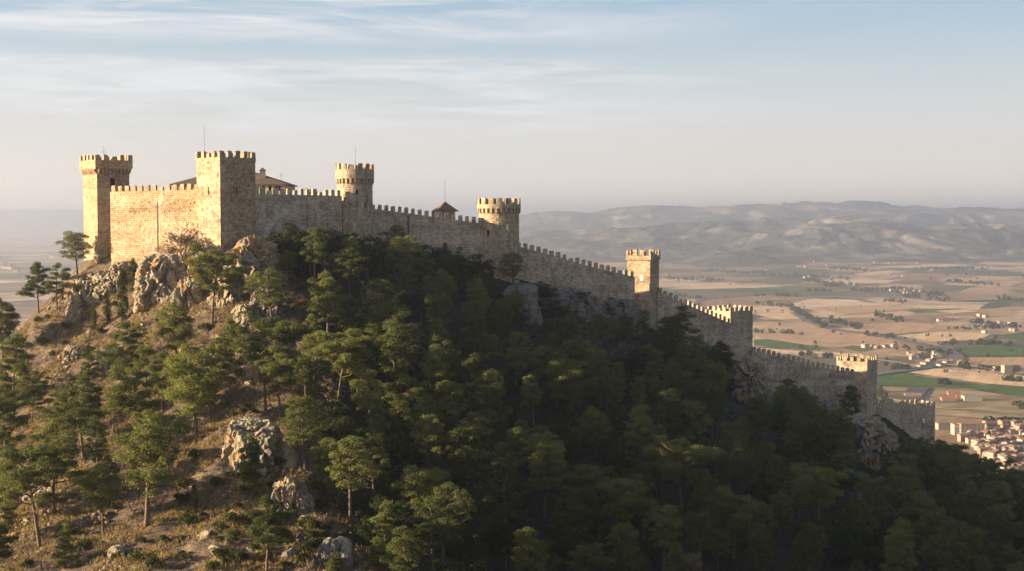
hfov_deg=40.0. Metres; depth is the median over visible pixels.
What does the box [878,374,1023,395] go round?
field
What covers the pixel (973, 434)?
house
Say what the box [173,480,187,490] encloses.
shrub
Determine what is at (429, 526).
pine tree
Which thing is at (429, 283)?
pine tree
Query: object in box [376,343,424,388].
evergreen oak
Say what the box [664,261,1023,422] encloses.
distant groves
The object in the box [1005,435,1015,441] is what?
house
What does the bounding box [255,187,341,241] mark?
curtain wall
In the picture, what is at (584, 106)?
sky
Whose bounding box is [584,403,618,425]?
evergreen oak
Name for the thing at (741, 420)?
pine tree
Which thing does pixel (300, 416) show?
pine tree
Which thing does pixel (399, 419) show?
pine tree
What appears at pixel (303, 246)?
evergreen oak
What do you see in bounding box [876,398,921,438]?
curtain wall
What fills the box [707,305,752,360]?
square tower
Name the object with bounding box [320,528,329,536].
shrub
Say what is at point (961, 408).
road
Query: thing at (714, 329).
curtain wall
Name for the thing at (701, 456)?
pine tree
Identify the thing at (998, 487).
pine tree
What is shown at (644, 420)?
pine tree
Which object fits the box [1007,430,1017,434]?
house
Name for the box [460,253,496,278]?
evergreen oak
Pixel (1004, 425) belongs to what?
house
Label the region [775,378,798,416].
pine tree
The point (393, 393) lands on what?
pine tree
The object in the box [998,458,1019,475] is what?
pine tree
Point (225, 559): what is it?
shrub
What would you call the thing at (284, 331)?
pine tree
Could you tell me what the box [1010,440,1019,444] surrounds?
house
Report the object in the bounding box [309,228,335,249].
evergreen oak
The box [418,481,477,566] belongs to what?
pine tree
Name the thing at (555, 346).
pine tree
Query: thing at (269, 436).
rock outcrop
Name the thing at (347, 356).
pine tree
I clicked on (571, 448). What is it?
evergreen oak
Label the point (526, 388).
pine tree
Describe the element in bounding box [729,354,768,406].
rock outcrop
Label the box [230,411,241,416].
shrub
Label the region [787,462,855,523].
pine tree
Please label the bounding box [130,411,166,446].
pine tree
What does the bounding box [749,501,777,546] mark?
pine tree
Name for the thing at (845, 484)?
evergreen oak
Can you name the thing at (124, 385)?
pine tree
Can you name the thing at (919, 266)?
field
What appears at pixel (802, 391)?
pine tree
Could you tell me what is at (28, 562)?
shrub
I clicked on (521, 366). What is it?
pine tree
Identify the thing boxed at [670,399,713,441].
pine tree
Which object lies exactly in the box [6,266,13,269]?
farmhouse
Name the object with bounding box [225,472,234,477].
shrub
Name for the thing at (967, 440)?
house
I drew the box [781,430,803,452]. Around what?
pine tree
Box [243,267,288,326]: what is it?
pine tree
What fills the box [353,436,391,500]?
pine tree
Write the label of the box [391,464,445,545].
pine tree
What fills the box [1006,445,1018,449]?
house
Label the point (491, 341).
pine tree
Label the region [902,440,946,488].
pine tree
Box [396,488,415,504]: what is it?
withered tree
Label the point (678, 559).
pine tree
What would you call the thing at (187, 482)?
shrub
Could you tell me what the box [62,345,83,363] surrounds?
rock outcrop
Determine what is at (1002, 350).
field
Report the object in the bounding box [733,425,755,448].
evergreen oak
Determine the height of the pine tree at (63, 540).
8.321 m
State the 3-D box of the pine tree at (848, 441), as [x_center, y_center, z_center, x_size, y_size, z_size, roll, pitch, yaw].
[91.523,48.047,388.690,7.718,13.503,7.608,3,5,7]
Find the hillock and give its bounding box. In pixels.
[668,250,804,265]
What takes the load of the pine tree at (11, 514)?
on the hill at (782, 553)
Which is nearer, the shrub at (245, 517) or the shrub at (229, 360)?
the shrub at (245, 517)
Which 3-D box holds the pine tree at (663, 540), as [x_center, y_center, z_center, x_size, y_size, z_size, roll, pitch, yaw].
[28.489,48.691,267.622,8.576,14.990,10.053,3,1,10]
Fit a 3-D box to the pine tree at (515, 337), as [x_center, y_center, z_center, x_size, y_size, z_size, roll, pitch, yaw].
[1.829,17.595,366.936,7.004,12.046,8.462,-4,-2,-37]
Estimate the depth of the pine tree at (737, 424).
344.73 m
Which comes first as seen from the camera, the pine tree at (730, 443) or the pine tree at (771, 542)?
the pine tree at (771, 542)
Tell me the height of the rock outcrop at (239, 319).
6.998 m
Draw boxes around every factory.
[1001,365,1012,372]
[1013,365,1020,372]
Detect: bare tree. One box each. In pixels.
[286,490,301,505]
[296,339,312,357]
[317,375,335,405]
[404,375,416,388]
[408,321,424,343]
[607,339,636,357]
[621,411,650,435]
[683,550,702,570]
[742,498,756,522]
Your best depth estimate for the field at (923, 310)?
3940.94 m
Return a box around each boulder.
[197,529,212,539]
[208,544,223,554]
[244,380,252,384]
[281,548,295,560]
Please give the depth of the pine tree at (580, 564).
245.24 m
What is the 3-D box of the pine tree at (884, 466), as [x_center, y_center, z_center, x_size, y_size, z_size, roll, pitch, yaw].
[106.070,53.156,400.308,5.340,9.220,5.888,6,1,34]
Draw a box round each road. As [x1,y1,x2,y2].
[754,297,1017,300]
[771,353,916,366]
[790,312,963,374]
[888,397,1023,412]
[947,364,1023,372]
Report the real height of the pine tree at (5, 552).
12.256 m
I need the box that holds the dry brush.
[0,240,365,570]
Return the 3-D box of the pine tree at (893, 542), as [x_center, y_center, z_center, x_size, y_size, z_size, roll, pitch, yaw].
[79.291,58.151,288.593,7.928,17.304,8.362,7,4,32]
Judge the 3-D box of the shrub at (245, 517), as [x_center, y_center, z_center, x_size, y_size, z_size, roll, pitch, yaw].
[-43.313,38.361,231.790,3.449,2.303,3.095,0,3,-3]
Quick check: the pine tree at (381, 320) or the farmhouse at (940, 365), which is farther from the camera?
the farmhouse at (940, 365)
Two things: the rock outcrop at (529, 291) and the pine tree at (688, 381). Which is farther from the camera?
the rock outcrop at (529, 291)
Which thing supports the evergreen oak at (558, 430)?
on the hill at (782, 553)
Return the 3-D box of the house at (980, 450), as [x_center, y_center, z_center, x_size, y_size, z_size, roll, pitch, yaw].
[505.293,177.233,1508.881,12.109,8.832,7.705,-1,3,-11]
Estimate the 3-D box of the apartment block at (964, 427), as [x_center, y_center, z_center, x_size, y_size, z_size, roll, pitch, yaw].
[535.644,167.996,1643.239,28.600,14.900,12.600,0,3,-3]
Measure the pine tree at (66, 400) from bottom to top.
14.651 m
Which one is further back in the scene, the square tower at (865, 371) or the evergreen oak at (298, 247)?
the square tower at (865, 371)
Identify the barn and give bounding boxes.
[961,395,982,400]
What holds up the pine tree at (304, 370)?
on the hill at (782, 553)
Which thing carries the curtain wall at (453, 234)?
on the hill at (782, 553)
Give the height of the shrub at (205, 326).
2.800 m
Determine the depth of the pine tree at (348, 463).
236.79 m
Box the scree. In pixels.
[0,253,436,570]
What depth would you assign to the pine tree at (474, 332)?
348.21 m
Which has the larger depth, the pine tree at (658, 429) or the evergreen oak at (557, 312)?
the evergreen oak at (557, 312)
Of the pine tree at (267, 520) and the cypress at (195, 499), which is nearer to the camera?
the pine tree at (267, 520)
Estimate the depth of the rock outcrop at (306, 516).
230.34 m
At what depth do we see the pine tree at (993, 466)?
536.02 m
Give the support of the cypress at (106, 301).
on the hill at (782, 553)
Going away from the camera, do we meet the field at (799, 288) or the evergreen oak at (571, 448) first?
the evergreen oak at (571, 448)
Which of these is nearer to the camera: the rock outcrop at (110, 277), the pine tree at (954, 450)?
the rock outcrop at (110, 277)
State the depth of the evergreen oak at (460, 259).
419.38 m
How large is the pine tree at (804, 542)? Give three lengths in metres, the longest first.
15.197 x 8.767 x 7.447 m
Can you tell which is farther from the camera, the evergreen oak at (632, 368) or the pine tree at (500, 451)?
the evergreen oak at (632, 368)
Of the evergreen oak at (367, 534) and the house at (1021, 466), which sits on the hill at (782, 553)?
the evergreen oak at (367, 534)
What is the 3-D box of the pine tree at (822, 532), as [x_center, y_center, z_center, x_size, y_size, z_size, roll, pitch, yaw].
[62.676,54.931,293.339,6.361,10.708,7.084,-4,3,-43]
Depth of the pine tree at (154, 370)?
308.28 m
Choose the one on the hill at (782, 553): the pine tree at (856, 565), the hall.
the pine tree at (856, 565)
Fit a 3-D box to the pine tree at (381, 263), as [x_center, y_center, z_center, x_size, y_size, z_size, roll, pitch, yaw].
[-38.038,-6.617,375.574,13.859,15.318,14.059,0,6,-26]
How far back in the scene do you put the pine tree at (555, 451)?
280.00 m
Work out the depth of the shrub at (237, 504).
241.32 m
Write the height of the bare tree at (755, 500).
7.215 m
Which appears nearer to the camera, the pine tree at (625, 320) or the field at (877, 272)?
the pine tree at (625, 320)
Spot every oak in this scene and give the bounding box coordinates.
[73,284,84,291]
[265,234,289,255]
[266,222,308,269]
[283,237,312,267]
[289,230,335,274]
[307,272,340,305]
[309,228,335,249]
[309,230,338,264]
[309,395,357,434]
[320,416,367,450]
[327,230,349,252]
[334,303,370,334]
[340,231,378,258]
[352,503,399,552]
[356,231,400,272]
[369,495,423,535]
[372,385,397,413]
[375,433,426,486]
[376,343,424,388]
[377,286,408,308]
[392,244,424,274]
[406,285,436,322]
[421,244,452,279]
[425,249,463,278]
[441,246,474,279]
[444,278,468,301]
[444,472,478,501]
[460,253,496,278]
[477,286,504,307]
[479,518,527,569]
[491,378,519,407]
[492,303,528,331]
[495,405,518,437]
[498,251,523,284]
[531,418,572,441]
[536,280,558,306]
[540,300,570,327]
[543,423,580,460]
[548,534,587,570]
[575,291,590,304]
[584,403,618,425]
[603,298,628,314]
[608,350,640,377]
[625,505,662,542]
[643,333,675,368]
[682,435,708,469]
[722,377,740,390]
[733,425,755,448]
[742,472,778,503]
[799,518,840,559]
[805,468,855,507]
[816,460,844,480]
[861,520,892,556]
[871,548,918,570]
[1012,536,1023,553]
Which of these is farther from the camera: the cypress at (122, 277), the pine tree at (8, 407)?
the cypress at (122, 277)
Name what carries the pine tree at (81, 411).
on the hill at (782, 553)
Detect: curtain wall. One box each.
[110,184,196,264]
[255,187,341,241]
[373,204,482,267]
[519,243,634,303]
[656,288,730,356]
[748,346,854,409]
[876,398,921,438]
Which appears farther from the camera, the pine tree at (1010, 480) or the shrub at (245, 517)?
the pine tree at (1010, 480)
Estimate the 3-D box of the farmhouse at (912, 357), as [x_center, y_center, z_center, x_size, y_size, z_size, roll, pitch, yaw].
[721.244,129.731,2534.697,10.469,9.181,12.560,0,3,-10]
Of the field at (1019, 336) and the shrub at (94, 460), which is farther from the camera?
the field at (1019, 336)
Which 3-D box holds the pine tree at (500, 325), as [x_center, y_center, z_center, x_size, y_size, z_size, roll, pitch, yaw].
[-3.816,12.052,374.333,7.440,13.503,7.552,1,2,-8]
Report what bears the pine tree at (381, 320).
on the hill at (782, 553)
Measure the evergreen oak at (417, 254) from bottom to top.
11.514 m
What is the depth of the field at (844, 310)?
3986.71 m
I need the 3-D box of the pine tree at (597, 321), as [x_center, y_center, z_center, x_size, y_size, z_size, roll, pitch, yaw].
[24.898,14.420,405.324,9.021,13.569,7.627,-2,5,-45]
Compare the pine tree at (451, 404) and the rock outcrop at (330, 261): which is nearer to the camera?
the pine tree at (451, 404)
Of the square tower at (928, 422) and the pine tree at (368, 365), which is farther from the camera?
the square tower at (928, 422)
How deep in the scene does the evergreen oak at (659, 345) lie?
431.71 m
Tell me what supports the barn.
on the field at (989, 402)
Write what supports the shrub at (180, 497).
on the hill at (782, 553)
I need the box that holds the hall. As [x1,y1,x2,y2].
[904,393,921,396]
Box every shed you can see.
[940,396,956,400]
[947,391,960,394]
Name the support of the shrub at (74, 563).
on the hill at (782, 553)
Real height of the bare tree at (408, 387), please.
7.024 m
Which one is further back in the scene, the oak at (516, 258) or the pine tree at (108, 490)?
the oak at (516, 258)
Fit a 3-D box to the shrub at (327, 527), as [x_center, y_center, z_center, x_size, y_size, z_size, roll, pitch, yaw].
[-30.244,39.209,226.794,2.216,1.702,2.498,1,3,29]
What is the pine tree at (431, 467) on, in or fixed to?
on the hill at (782, 553)
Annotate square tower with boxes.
[79,154,132,262]
[196,150,255,250]
[625,249,660,329]
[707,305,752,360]
[836,354,877,414]
[900,399,934,444]
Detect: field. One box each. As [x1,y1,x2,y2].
[670,285,750,288]
[754,339,822,349]
[756,324,907,352]
[756,347,878,361]
[757,312,828,319]
[760,286,841,290]
[815,304,917,314]
[840,345,874,351]
[853,270,904,274]
[860,322,974,333]
[874,264,974,267]
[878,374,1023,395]
[879,386,1023,418]
[898,331,990,340]
[902,308,962,312]
[911,368,1023,385]
[940,310,977,312]
[953,345,1023,355]
[968,357,1023,367]
[1000,332,1023,341]
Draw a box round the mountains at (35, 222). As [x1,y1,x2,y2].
[0,209,83,234]
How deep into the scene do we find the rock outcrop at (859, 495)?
360.43 m
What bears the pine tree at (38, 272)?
on the hill at (782, 553)
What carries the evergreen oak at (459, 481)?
on the hill at (782, 553)
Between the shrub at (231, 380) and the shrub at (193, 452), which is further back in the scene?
the shrub at (231, 380)
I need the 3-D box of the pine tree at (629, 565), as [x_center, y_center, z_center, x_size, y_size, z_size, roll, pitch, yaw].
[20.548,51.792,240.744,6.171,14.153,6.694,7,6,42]
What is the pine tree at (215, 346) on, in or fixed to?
on the hill at (782, 553)
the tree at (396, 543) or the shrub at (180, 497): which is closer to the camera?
the tree at (396, 543)
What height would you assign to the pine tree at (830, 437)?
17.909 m
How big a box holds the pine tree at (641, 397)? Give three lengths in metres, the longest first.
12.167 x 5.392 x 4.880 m
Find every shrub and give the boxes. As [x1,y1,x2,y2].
[18,559,35,567]
[33,316,43,321]
[36,336,48,343]
[48,350,55,356]
[59,339,67,344]
[59,527,78,535]
[61,322,69,328]
[68,559,79,567]
[74,538,92,548]
[84,310,92,315]
[89,456,102,463]
[95,327,105,333]
[110,504,118,509]
[110,553,119,559]
[128,463,144,470]
[129,550,144,562]
[135,537,146,543]
[145,555,165,567]
[159,534,169,542]
[173,477,193,486]
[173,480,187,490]
[173,493,190,504]
[176,512,198,524]
[176,549,185,554]
[179,552,192,562]
[184,447,201,458]
[185,492,193,497]
[196,322,211,331]
[198,510,207,516]
[203,560,220,570]
[207,547,231,559]
[209,476,224,485]
[211,519,230,534]
[213,535,227,542]
[219,511,239,524]
[219,557,229,563]
[224,528,244,540]
[225,357,235,362]
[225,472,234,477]
[228,378,236,383]
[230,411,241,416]
[232,368,242,376]
[233,548,248,560]
[234,502,242,507]
[238,513,256,523]
[239,408,248,413]
[244,403,253,408]
[259,543,275,557]
[265,497,283,507]
[274,456,286,464]
[278,560,291,567]
[283,502,300,512]
[295,516,315,528]
[295,552,308,563]
[301,529,321,537]
[301,537,321,550]
[302,517,319,529]
[311,480,326,492]
[314,498,330,510]
[319,524,332,530]
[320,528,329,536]
[334,531,349,537]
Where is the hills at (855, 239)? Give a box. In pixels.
[519,216,1023,261]
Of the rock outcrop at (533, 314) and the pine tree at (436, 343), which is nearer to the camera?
the pine tree at (436, 343)
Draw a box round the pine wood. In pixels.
[277,230,1021,537]
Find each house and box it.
[957,433,969,441]
[965,437,978,443]
[966,432,976,436]
[970,439,981,446]
[974,431,982,438]
[974,444,984,449]
[977,447,989,454]
[980,431,990,437]
[984,422,992,428]
[985,450,999,458]
[987,434,998,438]
[987,439,996,443]
[989,436,999,440]
[990,428,1001,433]
[990,445,1001,449]
[997,419,1007,424]
[997,435,1007,441]
[998,454,1011,460]
[1000,423,1009,428]
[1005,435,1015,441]
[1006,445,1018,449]
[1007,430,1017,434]
[1008,449,1019,453]
[1010,419,1020,425]
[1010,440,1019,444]
[1012,453,1023,460]
[1016,463,1023,470]
[1017,437,1023,444]
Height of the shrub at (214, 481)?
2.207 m
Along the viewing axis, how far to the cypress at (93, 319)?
378.97 m
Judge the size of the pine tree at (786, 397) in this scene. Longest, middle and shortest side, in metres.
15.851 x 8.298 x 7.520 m
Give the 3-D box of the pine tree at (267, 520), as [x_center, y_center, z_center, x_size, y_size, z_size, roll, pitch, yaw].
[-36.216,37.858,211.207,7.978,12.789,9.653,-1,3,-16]
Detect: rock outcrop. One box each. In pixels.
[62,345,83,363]
[63,270,103,306]
[65,293,85,324]
[96,348,119,368]
[97,261,131,296]
[107,545,128,558]
[132,253,187,312]
[170,275,202,314]
[187,244,224,290]
[208,275,241,308]
[220,416,283,475]
[223,234,286,294]
[230,304,255,327]
[240,360,261,380]
[249,280,284,320]
[271,476,314,517]
[277,442,298,469]
[297,515,310,529]
[315,536,353,569]
[321,252,360,277]
[501,282,537,303]
[519,298,542,326]
[547,287,601,322]
[601,298,643,336]
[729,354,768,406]
[761,389,774,418]
[814,400,844,415]
[842,412,900,470]
[856,492,872,503]
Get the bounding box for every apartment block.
[935,422,951,429]
[950,423,958,434]
[957,422,984,432]
[1014,423,1023,429]
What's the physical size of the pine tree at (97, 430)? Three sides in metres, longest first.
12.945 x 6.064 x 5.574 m
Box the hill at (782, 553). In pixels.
[0,247,1022,570]
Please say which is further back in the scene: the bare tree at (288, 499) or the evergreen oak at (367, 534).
the bare tree at (288, 499)
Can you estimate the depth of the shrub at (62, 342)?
380.65 m
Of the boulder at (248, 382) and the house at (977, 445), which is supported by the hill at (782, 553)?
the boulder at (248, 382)
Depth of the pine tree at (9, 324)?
382.16 m
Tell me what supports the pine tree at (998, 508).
on the hill at (782, 553)
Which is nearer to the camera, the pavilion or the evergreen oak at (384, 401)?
the evergreen oak at (384, 401)
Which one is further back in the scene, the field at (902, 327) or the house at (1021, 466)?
the field at (902, 327)
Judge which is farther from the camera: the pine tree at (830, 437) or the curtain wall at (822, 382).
the curtain wall at (822, 382)
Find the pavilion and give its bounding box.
[432,202,458,218]
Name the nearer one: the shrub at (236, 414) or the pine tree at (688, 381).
the shrub at (236, 414)
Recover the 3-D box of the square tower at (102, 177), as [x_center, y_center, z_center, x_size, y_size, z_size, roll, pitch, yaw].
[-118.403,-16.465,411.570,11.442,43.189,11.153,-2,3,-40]
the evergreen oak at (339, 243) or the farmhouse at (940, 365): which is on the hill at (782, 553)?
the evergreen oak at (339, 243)
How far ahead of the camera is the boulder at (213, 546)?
218.72 m
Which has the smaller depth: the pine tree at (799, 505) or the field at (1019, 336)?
the pine tree at (799, 505)
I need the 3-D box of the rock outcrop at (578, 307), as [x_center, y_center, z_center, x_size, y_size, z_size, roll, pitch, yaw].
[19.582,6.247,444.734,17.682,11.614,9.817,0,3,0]
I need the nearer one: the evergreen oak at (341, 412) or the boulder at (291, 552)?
the boulder at (291, 552)
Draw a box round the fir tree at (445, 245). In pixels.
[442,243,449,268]
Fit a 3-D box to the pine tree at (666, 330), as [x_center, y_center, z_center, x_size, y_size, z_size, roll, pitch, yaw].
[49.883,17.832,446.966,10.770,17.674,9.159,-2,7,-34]
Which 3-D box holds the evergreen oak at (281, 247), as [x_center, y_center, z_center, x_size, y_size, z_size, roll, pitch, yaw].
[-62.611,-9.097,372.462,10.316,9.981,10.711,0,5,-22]
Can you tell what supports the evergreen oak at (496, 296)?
on the hill at (782, 553)
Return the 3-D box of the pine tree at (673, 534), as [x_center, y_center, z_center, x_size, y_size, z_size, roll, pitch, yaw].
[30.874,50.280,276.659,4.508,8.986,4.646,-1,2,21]
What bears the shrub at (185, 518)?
on the hill at (782, 553)
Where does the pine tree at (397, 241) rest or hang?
on the hill at (782, 553)
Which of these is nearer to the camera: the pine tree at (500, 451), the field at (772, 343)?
the pine tree at (500, 451)
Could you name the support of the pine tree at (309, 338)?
on the hill at (782, 553)
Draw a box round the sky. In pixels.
[0,0,1023,219]
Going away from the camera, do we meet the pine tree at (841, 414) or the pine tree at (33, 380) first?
the pine tree at (33, 380)
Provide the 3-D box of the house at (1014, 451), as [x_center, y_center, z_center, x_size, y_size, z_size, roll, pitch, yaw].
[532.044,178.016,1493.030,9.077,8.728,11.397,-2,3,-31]
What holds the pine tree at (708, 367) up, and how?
on the hill at (782, 553)
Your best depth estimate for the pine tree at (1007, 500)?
410.79 m
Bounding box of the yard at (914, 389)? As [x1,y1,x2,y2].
[901,386,928,398]
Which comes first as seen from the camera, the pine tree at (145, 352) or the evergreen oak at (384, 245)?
the pine tree at (145, 352)
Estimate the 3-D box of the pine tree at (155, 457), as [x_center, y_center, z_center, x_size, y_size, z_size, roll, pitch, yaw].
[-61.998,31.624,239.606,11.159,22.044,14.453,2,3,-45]
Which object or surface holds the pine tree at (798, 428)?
on the hill at (782, 553)
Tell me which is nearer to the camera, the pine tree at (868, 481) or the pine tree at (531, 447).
the pine tree at (531, 447)
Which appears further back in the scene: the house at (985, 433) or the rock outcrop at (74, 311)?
the house at (985, 433)
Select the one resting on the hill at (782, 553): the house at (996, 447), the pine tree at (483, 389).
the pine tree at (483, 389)
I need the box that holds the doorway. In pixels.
[110,178,113,186]
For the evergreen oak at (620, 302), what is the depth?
456.98 m
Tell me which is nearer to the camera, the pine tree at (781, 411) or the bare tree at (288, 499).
the bare tree at (288, 499)
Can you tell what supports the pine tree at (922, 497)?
on the hill at (782, 553)
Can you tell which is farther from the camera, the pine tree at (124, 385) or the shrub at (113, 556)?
the pine tree at (124, 385)
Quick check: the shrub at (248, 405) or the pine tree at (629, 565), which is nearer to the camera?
the pine tree at (629, 565)
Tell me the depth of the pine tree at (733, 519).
288.13 m
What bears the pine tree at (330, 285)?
on the hill at (782, 553)
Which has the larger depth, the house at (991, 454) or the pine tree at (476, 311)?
the house at (991, 454)
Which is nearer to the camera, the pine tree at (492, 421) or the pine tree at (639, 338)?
the pine tree at (492, 421)
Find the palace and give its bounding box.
[171,168,297,194]
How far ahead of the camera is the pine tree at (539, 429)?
303.00 m
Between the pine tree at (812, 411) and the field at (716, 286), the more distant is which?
the field at (716, 286)
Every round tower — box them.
[335,163,373,259]
[477,198,520,282]
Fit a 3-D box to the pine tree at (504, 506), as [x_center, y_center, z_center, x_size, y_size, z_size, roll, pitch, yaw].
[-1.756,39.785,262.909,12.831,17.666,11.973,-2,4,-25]
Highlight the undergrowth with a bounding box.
[282,251,1023,570]
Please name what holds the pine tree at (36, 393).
on the hill at (782, 553)
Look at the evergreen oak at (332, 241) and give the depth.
379.43 m
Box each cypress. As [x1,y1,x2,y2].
[90,304,97,331]
[102,289,112,323]
[115,268,131,320]
[129,257,136,293]
[190,482,198,511]
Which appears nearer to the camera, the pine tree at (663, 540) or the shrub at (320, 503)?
the shrub at (320, 503)
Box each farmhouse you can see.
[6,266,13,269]
[861,343,868,347]
[874,344,881,348]
[909,355,916,359]
[920,361,930,364]
[925,358,934,362]
[936,363,944,366]
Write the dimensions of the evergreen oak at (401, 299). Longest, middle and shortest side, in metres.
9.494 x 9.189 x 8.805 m
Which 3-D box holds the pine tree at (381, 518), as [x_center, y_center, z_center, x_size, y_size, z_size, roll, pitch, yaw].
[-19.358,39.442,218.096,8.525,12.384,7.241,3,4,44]
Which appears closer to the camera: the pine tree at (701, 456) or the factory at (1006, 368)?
the pine tree at (701, 456)
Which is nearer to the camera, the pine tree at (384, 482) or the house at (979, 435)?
the pine tree at (384, 482)
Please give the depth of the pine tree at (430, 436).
272.90 m
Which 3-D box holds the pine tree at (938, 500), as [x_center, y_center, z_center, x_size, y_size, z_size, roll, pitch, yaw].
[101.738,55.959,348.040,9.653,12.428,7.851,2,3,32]
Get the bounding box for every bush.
[153,241,175,253]
[161,221,201,260]
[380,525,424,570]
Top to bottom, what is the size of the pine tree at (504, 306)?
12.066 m
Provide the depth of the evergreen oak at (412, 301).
365.54 m
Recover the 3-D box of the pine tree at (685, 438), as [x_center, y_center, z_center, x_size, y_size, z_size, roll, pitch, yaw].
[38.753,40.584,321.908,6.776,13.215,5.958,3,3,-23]
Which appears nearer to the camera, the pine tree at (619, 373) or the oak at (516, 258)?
the pine tree at (619, 373)
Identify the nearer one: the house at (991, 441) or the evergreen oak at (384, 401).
the evergreen oak at (384, 401)
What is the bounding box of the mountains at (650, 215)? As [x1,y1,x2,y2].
[463,201,1023,231]
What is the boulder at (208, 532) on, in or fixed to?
on the hill at (782, 553)
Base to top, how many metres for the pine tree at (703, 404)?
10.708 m
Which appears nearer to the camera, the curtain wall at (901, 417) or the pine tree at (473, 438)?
the pine tree at (473, 438)
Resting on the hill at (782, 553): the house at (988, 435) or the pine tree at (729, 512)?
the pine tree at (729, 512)
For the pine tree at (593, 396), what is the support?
on the hill at (782, 553)
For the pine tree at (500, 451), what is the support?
on the hill at (782, 553)
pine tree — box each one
[0,298,21,357]
[0,333,38,401]
[0,382,19,426]
[0,386,33,461]
[0,430,78,548]
[0,466,23,519]
[0,499,22,526]
[0,522,19,566]
[15,261,52,313]
[16,371,52,407]
[16,384,55,422]
[23,416,87,514]
[39,382,86,417]
[40,372,111,459]
[42,262,71,311]
[47,391,103,447]
[51,521,80,568]
[55,231,92,274]
[68,465,123,533]
[74,338,99,382]
[80,415,110,464]
[90,320,149,368]
[98,454,120,503]
[103,388,126,432]
[105,363,167,433]
[108,408,192,526]
[116,320,149,363]
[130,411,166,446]
[133,343,156,390]
[143,350,176,409]
[151,302,196,356]
[158,343,228,441]
[184,243,253,325]
[199,336,235,378]
[200,378,221,417]
[219,312,236,351]
[223,310,315,413]
[235,433,267,497]
[242,496,294,570]
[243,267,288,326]
[252,344,303,418]
[278,395,327,472]
[293,355,313,394]
[295,334,333,394]
[299,226,328,278]
[301,314,321,340]
[303,358,334,406]
[306,270,352,331]
[308,436,369,506]
[310,328,374,408]
[324,344,355,393]
[325,435,377,522]
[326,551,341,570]
[332,247,369,295]
[332,327,377,409]
[340,236,362,268]
[347,232,392,283]
[349,366,384,433]
[350,278,407,336]
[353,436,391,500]
[361,499,402,570]
[363,298,412,359]
[365,416,392,445]
[372,469,400,514]
[373,319,420,409]
[380,372,430,432]
[382,234,423,289]
[385,224,410,275]
[387,399,413,433]
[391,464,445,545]
[404,496,463,570]
[408,394,443,464]
[409,414,447,466]
[410,467,454,539]
[412,399,443,444]
[417,275,438,317]
[417,348,457,422]
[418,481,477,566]
[423,291,452,324]
[423,321,450,350]
[424,465,444,484]
[425,365,455,413]
[426,328,458,392]
[433,269,456,315]
[437,348,505,421]
[437,381,471,451]
[443,420,485,491]
[455,325,490,381]
[459,277,490,323]
[459,411,494,476]
[466,416,494,461]
[468,368,512,444]
[469,409,508,460]
[471,451,542,521]
[474,332,501,369]
[485,305,510,351]
[486,298,515,327]
[491,442,519,490]
[503,331,532,371]
[503,426,527,475]
[505,345,548,401]
[510,419,531,461]
[510,526,550,570]
[517,431,567,495]
[519,374,544,424]
[521,538,563,570]
[525,425,552,475]
[528,441,567,518]
[538,347,576,408]
[542,343,569,369]
[542,358,604,423]
[557,314,584,350]
[561,334,595,389]
[562,464,609,517]
[564,543,614,570]
[575,405,612,458]
[578,348,615,405]
[579,358,609,406]
[585,313,610,350]
[596,473,658,538]
[598,464,618,504]
[604,522,639,563]
[607,361,626,401]
[608,541,645,570]
[610,314,637,346]
[618,427,636,453]
[620,548,649,570]
[623,403,653,459]
[628,376,647,415]
[628,462,655,520]
[632,320,651,344]
[641,503,684,570]
[642,434,727,516]
[643,437,686,497]
[647,424,666,445]
[653,388,686,438]
[654,315,687,363]
[660,520,679,552]
[664,504,688,531]
[666,543,691,570]
[668,435,691,486]
[669,305,701,351]
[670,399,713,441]
[671,369,704,420]
[680,358,731,394]
[683,508,717,570]
[684,334,709,368]
[691,400,709,434]
[699,346,720,368]
[702,484,766,559]
[706,528,734,569]
[707,362,731,394]
[708,341,735,370]
[713,429,761,489]
[714,420,747,475]
[719,495,745,537]
[730,415,750,440]
[745,394,773,449]
[746,529,775,563]
[749,442,777,483]
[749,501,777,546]
[765,454,790,491]
[768,490,793,536]
[769,384,792,432]
[769,397,792,448]
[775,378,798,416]
[780,415,807,446]
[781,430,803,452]
[785,461,804,499]
[785,479,815,522]
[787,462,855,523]
[792,386,816,417]
[792,522,827,569]
[796,418,831,475]
[796,525,828,563]
[798,393,823,423]
[804,419,853,466]
[809,485,830,519]
[822,409,853,434]
[825,407,856,454]
[833,437,857,467]
[836,385,861,414]
[848,559,865,570]
[853,471,896,513]
[876,457,892,482]
[879,527,919,570]
[881,464,918,527]
[884,517,922,559]
[886,453,924,504]
[892,521,914,538]
[895,445,919,479]
[896,490,946,534]
[897,499,945,546]
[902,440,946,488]
[909,487,943,504]
[933,443,971,475]
[974,458,1003,477]
[977,472,1000,493]
[979,480,1016,512]
[981,482,1014,505]
[989,504,1015,549]
[990,473,1023,512]
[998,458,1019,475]
[999,469,1023,490]
[1005,561,1023,570]
[1016,482,1023,510]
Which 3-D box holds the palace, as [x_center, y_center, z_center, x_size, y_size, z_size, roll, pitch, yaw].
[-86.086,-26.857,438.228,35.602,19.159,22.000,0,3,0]

